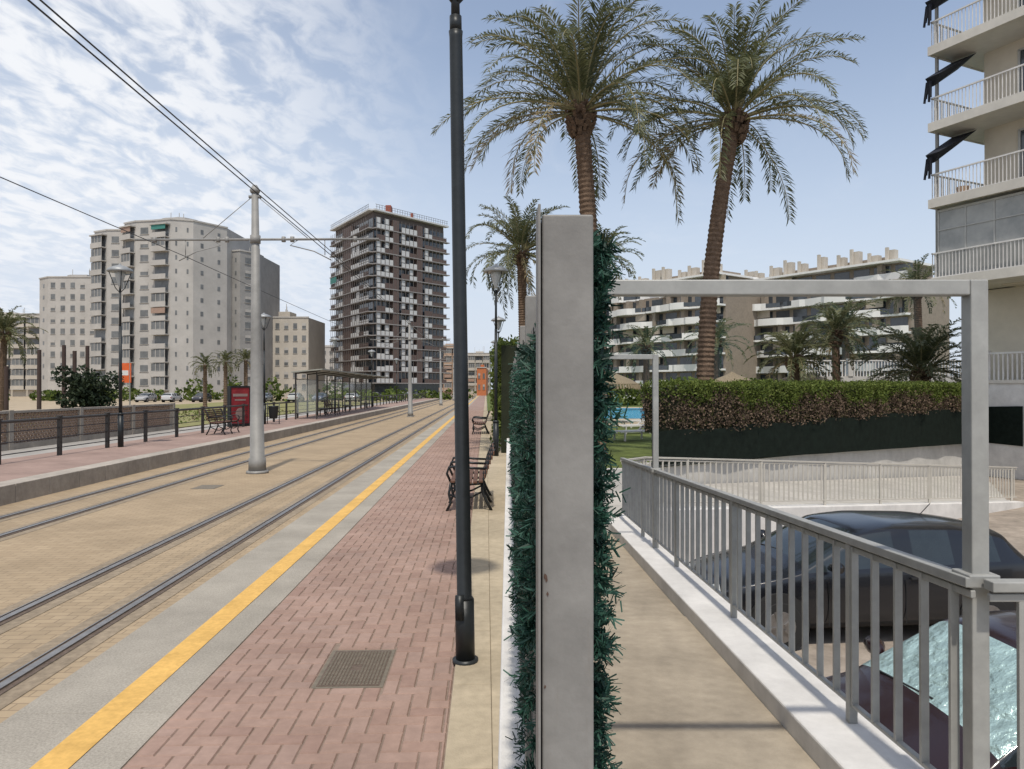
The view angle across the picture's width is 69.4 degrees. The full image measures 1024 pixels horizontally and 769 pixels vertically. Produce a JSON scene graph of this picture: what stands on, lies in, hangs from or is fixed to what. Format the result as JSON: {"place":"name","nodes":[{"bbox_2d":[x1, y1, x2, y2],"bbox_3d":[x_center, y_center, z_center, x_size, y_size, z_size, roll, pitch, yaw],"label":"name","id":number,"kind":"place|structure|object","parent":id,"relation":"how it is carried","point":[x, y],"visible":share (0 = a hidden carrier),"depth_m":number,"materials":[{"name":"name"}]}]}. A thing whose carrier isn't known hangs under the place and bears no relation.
{"place":"outdoors","nodes":[
{"label":"outdoors","id":0,"kind":"place"},
{"bbox_2d":[19,401,385,427],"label":"weedy verge","id":1,"kind":"structure","parent":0,"point":[198,405],"depth_m":79.88,"materials":[{"name":"plant"}]},
{"bbox_2d":[0,306,46,410],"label":"palm tree","id":2,"kind":"object","parent":1,"relation":"on","point":[7,325],"visible":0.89,"depth_m":59.80,"materials":[{"name":"green plant"}]},
{"bbox_2d":[4,345,89,409],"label":"timber pole sculpture","id":3,"kind":"object","parent":1,"relation":"on","point":[39,390],"visible":0.44,"depth_m":59.02,"materials":[{"name":"wood"}]},
{"bbox_2d":[51,364,124,407],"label":"dark round tree","id":4,"kind":"object","parent":1,"relation":"on","point":[82,391],"visible":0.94,"depth_m":54.43,"materials":[{"name":"green plant"}]},
{"bbox_2d":[122,359,130,404],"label":"roadside sign","id":5,"kind":"object","parent":1,"relation":"on","point":[126,370],"visible":0.67,"depth_m":59.97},
{"bbox_2d":[189,353,221,406],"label":"palm tree","id":6,"kind":"object","parent":1,"relation":"on","point":[206,362],"visible":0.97,"depth_m":79.82,"materials":[{"name":"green plant"}]},
{"bbox_2d":[209,350,243,404],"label":"palm tree","id":7,"kind":"object","parent":1,"relation":"on","point":[225,354],"visible":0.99,"depth_m":78.83,"materials":[{"name":"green plant"}]},
{"bbox_2d":[232,349,262,385],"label":"palm tree","id":8,"kind":"object","parent":1,"relation":"on","point":[245,355],"visible":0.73,"depth_m":79.82,"materials":[{"name":"green plant"}]},
{"bbox_2d":[1,398,414,459],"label":"service road","id":9,"kind":"structure","parent":0,"point":[81,446],"depth_m":28.11,"materials":[{"name":"asphalt"}]},
{"bbox_2d":[122,399,486,768],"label":"pavement","id":10,"kind":"structure","parent":0,"point":[336,646],"depth_m":4.71,"materials":[{"name":"brick"}]},
{"bbox_2d":[0,396,478,768],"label":"granite platform edge","id":11,"kind":"object","parent":10,"relation":"on","point":[32,733],"visible":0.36,"depth_m":5.09,"materials":[{"name":"stone"}]},
{"bbox_2d":[29,396,477,768],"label":"yellow safety line","id":12,"kind":"object","parent":11,"relation":"on","point":[70,750],"depth_m":4.93,"materials":[{"name":"paint"}]},
{"bbox_2d":[311,650,395,688],"bbox_3d":[-1.008,1.852,4.787,0.430,0.053,0.650,0,0,-2],"label":"manhole cover","id":13,"kind":"object","parent":10,"relation":"on","point":[355,668],"visible":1,"depth_m":4.74,"materials":[{"name":"metal"}]},
{"bbox_2d":[444,396,491,768],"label":"kerb","id":14,"kind":"structure","parent":10,"relation":"on","point":[469,741],"depth_m":4.50,"materials":[{"name":"beige concrete"}]},
{"bbox_2d":[449,0,477,665],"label":"street lamp","id":15,"kind":"object","parent":14,"relation":"on","point":[464,630],"visible":1,"depth_m":4.83,"materials":[{"name":"black metal"}]},
{"bbox_2d":[446,442,495,510],"bbox_3d":[-0.631,1.416,11.677,0.748,0.926,1.800,0,0,-2],"label":"park bench","id":16,"kind":"object","parent":10,"relation":"on","point":[482,472],"visible":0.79,"depth_m":11.27,"materials":[{"name":"black metal"}]},
{"bbox_2d":[469,396,484,409],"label":"paving","id":17,"kind":"structure","parent":10,"relation":"on","point":[478,403],"depth_m":85.37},
{"bbox_2d":[472,410,489,434],"bbox_3d":[-1.250,1.525,29.966,0.748,0.926,1.800,0,0,-2],"label":"park bench","id":18,"kind":"object","parent":10,"relation":"on","point":[480,423],"visible":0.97,"depth_m":29.76,"materials":[{"name":"wood"}]},
{"bbox_2d":[487,411,505,768],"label":"verge strip","id":19,"kind":"object","parent":10,"relation":"on","point":[496,486],"depth_m":7.35,"materials":[{"name":"beige concrete"}]},
{"bbox_2d":[483,263,508,455],"bbox_3d":[-0.430,-0.662,19.804,0.700,5.160,0.700,0,0,0],"label":"street lamp","id":20,"kind":"object","parent":19,"relation":"on","point":[495,271],"visible":1,"depth_m":19.76,"materials":[{"name":"black metal"}]},
{"bbox_2d":[491,316,505,338],"bbox_3d":[-0.620,-0.578,34.004,0.700,5.160,0.700,0,0,0],"label":"street lamp","id":21,"kind":"object","parent":19,"relation":"on","point":[500,320],"visible":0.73,"depth_m":33.90,"materials":[{"name":"white metal"}]},
{"bbox_2d":[0,0,983,388],"label":"sky","id":22,"kind":"structure","parent":0,"point":[330,108],"materials":[{"name":"blue"}]},
{"bbox_2d":[1,391,1023,676],"bbox_3d":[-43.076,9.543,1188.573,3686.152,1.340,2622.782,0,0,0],"label":"ground","id":23,"kind":"structure","parent":0,"point":[1009,525],"depth_m":18.31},
{"bbox_2d":[4,312,38,395],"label":"apartment block","id":24,"kind":"structure","parent":23,"relation":"on","point":[19,392],"depth_m":199.00,"materials":[{"name":"paint"}]},
{"bbox_2d":[0,307,38,389],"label":"trim","id":25,"kind":"structure","parent":24,"relation":"attached to","point":[26,354],"depth_m":199.06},
{"bbox_2d":[4,318,38,388],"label":"windows","id":26,"kind":"structure","parent":24,"relation":"attached to","point":[22,372],"depth_m":199.13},
{"bbox_2d":[39,275,93,395],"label":"apartment block","id":27,"kind":"structure","parent":23,"relation":"on","point":[47,313],"depth_m":180.11,"materials":[{"name":"concrete"}]},
{"bbox_2d":[39,269,93,376],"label":"trim","id":28,"kind":"structure","parent":27,"relation":"attached to","point":[64,317],"depth_m":180.01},
{"bbox_2d":[43,283,93,379],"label":"windows","id":29,"kind":"structure","parent":27,"relation":"attached to","point":[72,319],"depth_m":180.05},
{"bbox_2d":[0,403,174,450],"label":"frame","id":30,"kind":"object","parent":23,"relation":"on","point":[10,436],"visible":0.65,"depth_m":28.23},
{"bbox_2d":[0,405,169,444],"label":"lattice","id":31,"kind":"object","parent":30,"relation":"attached to","point":[48,433],"visible":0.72,"depth_m":27.92,"materials":[{"name":"metal"}]},
{"bbox_2d":[89,229,123,398],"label":"apartment tower","id":32,"kind":"structure","parent":23,"relation":"on","point":[106,245],"depth_m":150.13,"materials":[{"name":"concrete"}]},
{"bbox_2d":[91,235,118,380],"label":"windows","id":33,"kind":"structure","parent":32,"relation":"in","point":[115,239],"depth_m":150.27,"materials":[{"name":"glass"}]},
{"bbox_2d":[135,393,157,401],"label":"parked car","id":34,"kind":"object","parent":23,"relation":"on","point":[147,397],"visible":0.99,"depth_m":113.86,"materials":[{"name":"grey paint"}]},
{"bbox_2d":[161,393,182,401],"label":"parked car","id":35,"kind":"object","parent":23,"relation":"on","point":[172,397],"visible":0.98,"depth_m":112.98,"materials":[{"name":"grey paint"}]},
{"bbox_2d":[119,213,250,398],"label":"apartment tower","id":36,"kind":"structure","parent":23,"relation":"on","point":[176,318],"depth_m":147.77,"materials":[{"name":"concrete"}]},
{"bbox_2d":[121,225,219,388],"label":"windows","id":37,"kind":"structure","parent":36,"relation":"in","point":[158,256],"depth_m":147.65,"materials":[{"name":"glass"}]},
{"bbox_2d":[192,393,211,401],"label":"parked car","id":38,"kind":"object","parent":23,"relation":"on","point":[198,397],"visible":0.78,"depth_m":114.36,"materials":[{"name":"black paint"}]},
{"bbox_2d":[0,394,451,481],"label":"platform","id":39,"kind":"structure","parent":23,"relation":"on","point":[22,467],"depth_m":20.27,"materials":[{"name":"concrete"}]},
{"bbox_2d":[106,263,133,446],"bbox_3d":[-11.018,-0.827,20.805,0.700,5.160,0.700,0,0,0],"label":"street lamp","id":40,"kind":"object","parent":39,"relation":"on","point":[120,271],"visible":1,"depth_m":20.76,"materials":[{"name":"black metal"}]},
{"bbox_2d":[0,392,433,464],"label":"platform fence","id":41,"kind":"object","parent":39,"relation":"on","point":[59,418],"visible":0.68,"depth_m":22.77,"materials":[{"name":"metal"}]},
{"bbox_2d":[204,408,239,434],"bbox_3d":[-10.544,1.337,26.941,0.748,0.926,1.800,0,0,-2],"label":"park bench","id":42,"kind":"object","parent":39,"relation":"on","point":[212,414],"visible":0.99,"depth_m":26.91,"materials":[{"name":"wood"}]},
{"bbox_2d":[0,395,452,505],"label":"platform edge","id":43,"kind":"object","parent":39,"relation":"attached to","point":[23,489],"visible":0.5,"depth_m":17.13,"materials":[{"name":"concrete"}]},
{"bbox_2d":[227,386,249,426],"bbox_3d":[-11.881,0.941,32.200,0.180,1.760,1.120,0,0,28],"label":"advertising panel","id":44,"kind":"object","parent":39,"relation":"on","point":[238,395],"visible":0.77,"depth_m":32.07,"materials":[{"name":"red metal"}]},
{"bbox_2d":[261,313,271,423],"bbox_3d":[-11.460,-0.747,34.205,0.700,5.160,0.700,0,0,0],"label":"street lamp","id":45,"kind":"object","parent":39,"relation":"on","point":[264,316],"visible":0.81,"depth_m":34.16,"materials":[{"name":"black metal"}]},
{"bbox_2d":[267,402,279,423],"bbox_3d":[-11.108,1.334,34.426,0.480,1.000,0.468,0,0,37],"label":"litter bin","id":46,"kind":"object","parent":39,"relation":"on","point":[273,412],"visible":1,"depth_m":34.29,"materials":[{"name":"black metal"}]},
{"bbox_2d":[324,400,340,414],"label":"park bench","id":47,"kind":"object","parent":39,"relation":"on","point":[327,403],"visible":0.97,"depth_m":46.60,"materials":[{"name":"wood"}]},
{"bbox_2d":[330,337,339,412],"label":"street lamp","id":48,"kind":"object","parent":39,"relation":"on","point":[334,339],"visible":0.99,"depth_m":49.96,"materials":[{"name":"black metal"}]},
{"bbox_2d":[291,369,387,418],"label":"tram stop shelter","id":49,"kind":"object","parent":39,"relation":"on","point":[328,372],"visible":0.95,"depth_m":47.38,"materials":[{"name":"metal"}]},
{"bbox_2d":[0,394,476,722],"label":"track bed","id":50,"kind":"object","parent":23,"relation":"on","point":[32,563],"depth_m":10.40,"materials":[{"name":"concrete"}]},
{"bbox_2d":[191,485,222,488],"bbox_3d":[-6.042,2.059,14.686,0.450,0.056,0.600,0,0,-2],"label":"drain cover","id":51,"kind":"object","parent":50,"relation":"on","point":[207,486],"visible":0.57,"depth_m":14.60,"materials":[{"name":"metal"}]},
{"bbox_2d":[0,399,451,540],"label":"tram track","id":52,"kind":"structure","parent":50,"relation":"on","point":[31,527],"depth_m":14.30,"materials":[{"name":"metal"}]},
{"bbox_2d":[0,394,476,709],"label":"tram track","id":53,"kind":"structure","parent":50,"relation":"on","point":[21,676],"depth_m":7.55,"materials":[{"name":"metal"}]},
{"bbox_2d":[134,185,378,473],"bbox_3d":[-5.887,-1.288,17.163,5.600,6.680,0.520,-1,0,-2],"label":"tram catenary mast","id":54,"kind":"object","parent":50,"relation":"on","point":[257,462],"visible":0.96,"depth_m":17.08,"materials":[{"name":"metal"}]},
{"bbox_2d":[0,0,469,374],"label":"overhead wires","id":55,"kind":"object","parent":54,"relation":"attached to","point":[72,37],"visible":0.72,"depth_m":9.38,"materials":[{"name":"metal"}]},
{"bbox_2d":[370,321,442,416],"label":"tram catenary mast","id":56,"kind":"object","parent":50,"relation":"on","point":[410,403],"visible":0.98,"depth_m":51.70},
{"bbox_2d":[417,349,451,405],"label":"tram catenary mast","id":57,"kind":"object","parent":50,"relation":"on","point":[440,402],"visible":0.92,"depth_m":86.67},
{"bbox_2d":[9,374,476,400],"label":"distant trees","id":58,"kind":"object","parent":23,"relation":"on","point":[49,395],"visible":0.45,"depth_m":126.90,"materials":[{"name":"green plant"}]},
{"bbox_2d":[232,247,279,392],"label":"apartment tower","id":59,"kind":"structure","parent":23,"relation":"on","point":[241,296],"depth_m":157.92,"materials":[{"name":"concrete"}]},
{"bbox_2d":[235,257,250,379],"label":"windows","id":60,"kind":"structure","parent":59,"relation":"in","point":[247,260],"depth_m":157.71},
{"bbox_2d":[287,393,304,401],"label":"parked car","id":61,"kind":"object","parent":23,"relation":"on","point":[291,396],"visible":0.91,"depth_m":113.99,"materials":[{"name":"grey paint"}]},
{"bbox_2d":[273,312,324,397],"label":"apartment block","id":62,"kind":"structure","parent":23,"relation":"on","point":[313,344],"depth_m":170.07,"materials":[{"name":"paint"}]},
{"bbox_2d":[275,323,305,389],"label":"windows","id":63,"kind":"structure","parent":62,"relation":"attached to","point":[294,349],"depth_m":170.01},
{"bbox_2d":[273,304,308,374],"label":"trim","id":64,"kind":"structure","parent":62,"relation":"attached to","point":[286,324],"depth_m":169.95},
{"bbox_2d":[325,345,340,394],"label":"walls","id":65,"kind":"structure","parent":23,"relation":"on","point":[328,357],"depth_m":260.05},
{"bbox_2d":[329,204,449,396],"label":"brown apartment tower","id":66,"kind":"structure","parent":23,"relation":"on","point":[399,264],"depth_m":172.61,"materials":[{"name":"brown brick"},{"name":"white concrete"},{"name":"glass"}]},
{"bbox_2d":[439,344,453,394],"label":"walls","id":67,"kind":"structure","parent":23,"relation":"on","point":[451,370],"depth_m":249.99,"materials":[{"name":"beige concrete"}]},
{"bbox_2d":[468,351,490,393],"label":"walls","id":68,"kind":"structure","parent":23,"relation":"on","point":[472,388],"depth_m":285.01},
{"bbox_2d":[469,356,488,382],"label":"windows","id":69,"kind":"structure","parent":68,"relation":"attached to","point":[480,358],"depth_m":284.13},
{"bbox_2d":[468,355,489,385],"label":"trim","id":70,"kind":"structure","parent":68,"relation":"attached to","point":[474,364],"depth_m":284.00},
{"bbox_2d":[476,359,487,395],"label":"orange brick building","id":71,"kind":"structure","parent":23,"relation":"on","point":[482,380],"depth_m":200.01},
{"bbox_2d":[487,334,519,452],"bbox_3d":[-0.268,0.306,48.209,1.491,3.669,55.187,0,0,0],"label":"tall street hedge","id":72,"kind":"object","parent":23,"relation":"on","point":[505,353],"visible":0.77,"depth_m":20.71,"materials":[{"name":"green plant"}]},
{"bbox_2d":[498,438,524,768],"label":"white wall","id":73,"kind":"structure","parent":23,"relation":"on","point":[508,719],"depth_m":3.64,"materials":[{"name":"paint"}]},
{"bbox_2d":[511,204,593,768],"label":"boundary fence","id":74,"kind":"object","parent":73,"relation":"on","point":[559,309],"visible":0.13,"depth_m":1.12,"materials":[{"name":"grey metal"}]},
{"bbox_2d":[503,229,633,768],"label":"artificial hedge","id":75,"kind":"object","parent":73,"relation":"on","point":[522,491],"visible":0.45,"depth_m":1.29,"materials":[{"name":"plastic"}]},
{"bbox_2d":[466,195,570,339],"bbox_3d":[0.502,-3.870,40.307,7.379,11.877,6.722,0,0,-24],"label":"palm tree","id":76,"kind":"object","parent":23,"relation":"on","point":[521,233],"visible":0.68,"depth_m":39.59,"materials":[{"name":"green plant"}]},
{"bbox_2d":[430,0,736,453],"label":"palm tree","id":77,"kind":"object","parent":23,"relation":"on","point":[576,80],"visible":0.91,"depth_m":19.66,"materials":[{"name":"green plant"}]},
{"bbox_2d":[606,297,612,394],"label":"curved balcony apartments","id":78,"kind":"structure","parent":23,"relation":"on","point":[611,320],"depth_m":150.21,"materials":[{"name":"white concrete"}]},
{"bbox_2d":[597,223,645,413],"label":"palm tree","id":79,"kind":"object","parent":23,"relation":"on","point":[619,258],"visible":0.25,"depth_m":47.37,"materials":[{"name":"green plant"}]},
{"bbox_2d":[605,373,640,418],"bbox_3d":[5.200,0.641,38.997,3.202,2.780,3.139,0,0,0],"label":"thatched umbrella","id":80,"kind":"object","parent":23,"relation":"on","point":[621,380],"visible":0.41,"depth_m":37.97,"materials":[{"name":"beige plant"}]},
{"bbox_2d":[604,407,644,425],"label":"swimming pool","id":81,"kind":"structure","parent":23,"relation":"on","point":[633,413],"depth_m":50.94,"materials":[{"name":"blue liquid"}]},
{"bbox_2d":[611,424,651,440],"bbox_3d":[4.378,1.569,26.007,1.864,0.770,0.650,0,0,-29],"label":"sun lounger","id":82,"kind":"object","parent":23,"relation":"on","point":[640,429],"visible":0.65,"depth_m":25.86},
{"bbox_2d":[618,325,675,410],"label":"palm tree","id":83,"kind":"object","parent":23,"relation":"on","point":[645,340],"visible":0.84,"depth_m":59.81,"materials":[{"name":"green plant"}]},
{"bbox_2d":[608,260,760,397],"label":"curved balcony apartments","id":84,"kind":"structure","parent":23,"relation":"on","point":[678,317],"depth_m":135.54,"materials":[{"name":"white concrete"}]},
{"bbox_2d":[680,317,752,378],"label":"palm tree","id":85,"kind":"object","parent":23,"relation":"on","point":[719,333],"visible":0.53,"depth_m":59.77,"materials":[{"name":"green plant"}]},
{"bbox_2d":[715,372,750,382],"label":"thatched umbrella","id":86,"kind":"object","parent":23,"relation":"on","point":[730,376],"visible":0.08,"depth_m":41.42,"materials":[{"name":"beige plant"}]},
{"bbox_2d":[607,0,868,380],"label":"palm tree","id":87,"kind":"object","parent":23,"relation":"on","point":[730,91],"visible":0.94,"depth_m":20.26,"materials":[{"name":"green plant"}]},
{"bbox_2d":[607,373,886,405],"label":"garden shrubs","id":88,"kind":"object","parent":23,"relation":"on","point":[631,400],"visible":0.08,"depth_m":80.29,"materials":[{"name":"green plant"}]},
{"bbox_2d":[603,444,961,492],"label":"garden wall","id":89,"kind":"structure","parent":23,"relation":"on","point":[944,455],"depth_m":21.78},
{"bbox_2d":[742,321,848,381],"bbox_3d":[14.546,-0.578,38.096,4.913,5.208,4.602,0,0,0],"label":"palm tree","id":90,"kind":"object","parent":23,"relation":"on","point":[793,347],"visible":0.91,"depth_m":37.61,"materials":[{"name":"green plant"}]},
{"bbox_2d":[603,476,1005,532],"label":"ramp","id":91,"kind":"structure","parent":23,"relation":"on","point":[617,503],"depth_m":18.62,"materials":[{"name":"concrete"}]},
{"bbox_2d":[607,500,1023,768],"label":"retaining wall","id":92,"kind":"structure","parent":23,"relation":"on","point":[805,707],"depth_m":5.03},
{"bbox_2d":[610,354,660,547],"bbox_3d":[0.970,0.830,9.125,1.720,2.402,0.120,0,0,0],"label":"gate frame","id":93,"kind":"object","parent":92,"relation":"on","point":[655,411],"visible":0.44,"depth_m":9.10,"materials":[{"name":"silver metal"}]},
{"bbox_2d":[620,458,980,768],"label":"path railing","id":94,"kind":"object","parent":92,"relation":"on","point":[637,479],"visible":0.96,"depth_m":4.24,"materials":[{"name":"silver metal"}]},
{"bbox_2d":[608,280,999,768],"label":"gate frame","id":95,"kind":"object","parent":92,"relation":"on","point":[973,294],"visible":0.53,"depth_m":2.87,"materials":[{"name":"silver metal"}]},
{"bbox_2d":[620,456,1016,510],"bbox_3d":[7.541,2.168,16.144,14.292,1.857,0.550,0,0,-34],"label":"ramp railing","id":96,"kind":"object","parent":92,"relation":"on","point":[761,481],"visible":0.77,"depth_m":15.79,"materials":[{"name":"metal"}]},
{"bbox_2d":[984,579,1023,768],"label":"path railing","id":97,"kind":"object","parent":92,"relation":"on","point":[1007,590],"visible":1,"depth_m":2.79,"materials":[{"name":"silver metal"}]},
{"bbox_2d":[795,302,881,380],"bbox_3d":[17.458,-1.166,39.946,4.214,6.418,4.423,0,0,0],"label":"palm tree","id":98,"kind":"object","parent":23,"relation":"on","point":[834,320],"visible":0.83,"depth_m":39.72,"materials":[{"name":"green plant"}]},
{"bbox_2d":[659,406,1022,464],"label":"green screen","id":99,"kind":"object","parent":23,"relation":"on","point":[897,430],"visible":0.85,"depth_m":21.32,"materials":[{"name":"fabric"}]},
{"bbox_2d":[639,377,961,433],"bbox_3d":[9.967,0.528,22.467,15.672,1.444,1.696,0,0,-35],"label":"trimmed hedge","id":100,"kind":"object","parent":99,"relation":"on","point":[695,403],"visible":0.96,"depth_m":20.01,"materials":[{"name":"green plant"}]},
{"bbox_2d":[801,297,892,375],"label":"palm tree","id":101,"kind":"object","parent":23,"relation":"on","point":[845,354],"visible":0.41,"depth_m":53.80,"materials":[{"name":"green plant"}]},
{"bbox_2d":[744,247,949,379],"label":"curved balcony apartments","id":102,"kind":"structure","parent":23,"relation":"on","point":[778,314],"depth_m":120.99,"materials":[{"name":"white concrete"}]},
{"bbox_2d":[684,503,1023,650],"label":"parked car","id":103,"kind":"object","parent":23,"relation":"on","point":[935,538],"visible":0.41,"depth_m":9.21,"materials":[{"name":"black paint"}]},
{"bbox_2d":[788,359,961,382],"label":"white garden fence","id":104,"kind":"object","parent":23,"relation":"on","point":[849,374],"visible":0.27,"depth_m":44.05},
{"bbox_2d":[840,317,960,382],"bbox_3d":[21.066,-0.646,38.143,6.985,5.346,6.764,0,0,0],"label":"palm tree","id":105,"kind":"object","parent":23,"relation":"on","point":[920,349],"visible":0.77,"depth_m":37.51,"materials":[{"name":"green plant"}]},
{"bbox_2d":[879,253,956,334],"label":"palm tree","id":106,"kind":"object","parent":23,"relation":"on","point":[916,301],"visible":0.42,"depth_m":49.83,"materials":[{"name":"green plant"}]},
{"bbox_2d":[825,610,1016,768],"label":"parked car","id":107,"kind":"object","parent":23,"relation":"on","point":[1003,693],"visible":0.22,"depth_m":5.05,"materials":[{"name":"black paint"}]},
{"bbox_2d":[923,0,1023,479],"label":"balcony apartment block","id":108,"kind":"structure","parent":23,"relation":"on","point":[979,232],"depth_m":26.26,"materials":[{"name":"paint"}]},
{"bbox_2d":[937,0,1023,251],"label":"window frames","id":109,"kind":"structure","parent":108,"relation":"in","point":[1019,50],"depth_m":25.80,"materials":[{"name":"metal"}]},
{"bbox_2d":[595,533,819,768],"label":"path","id":110,"kind":"structure","parent":0,"point":[689,699],"depth_m":4.45,"materials":[{"name":"concrete"}]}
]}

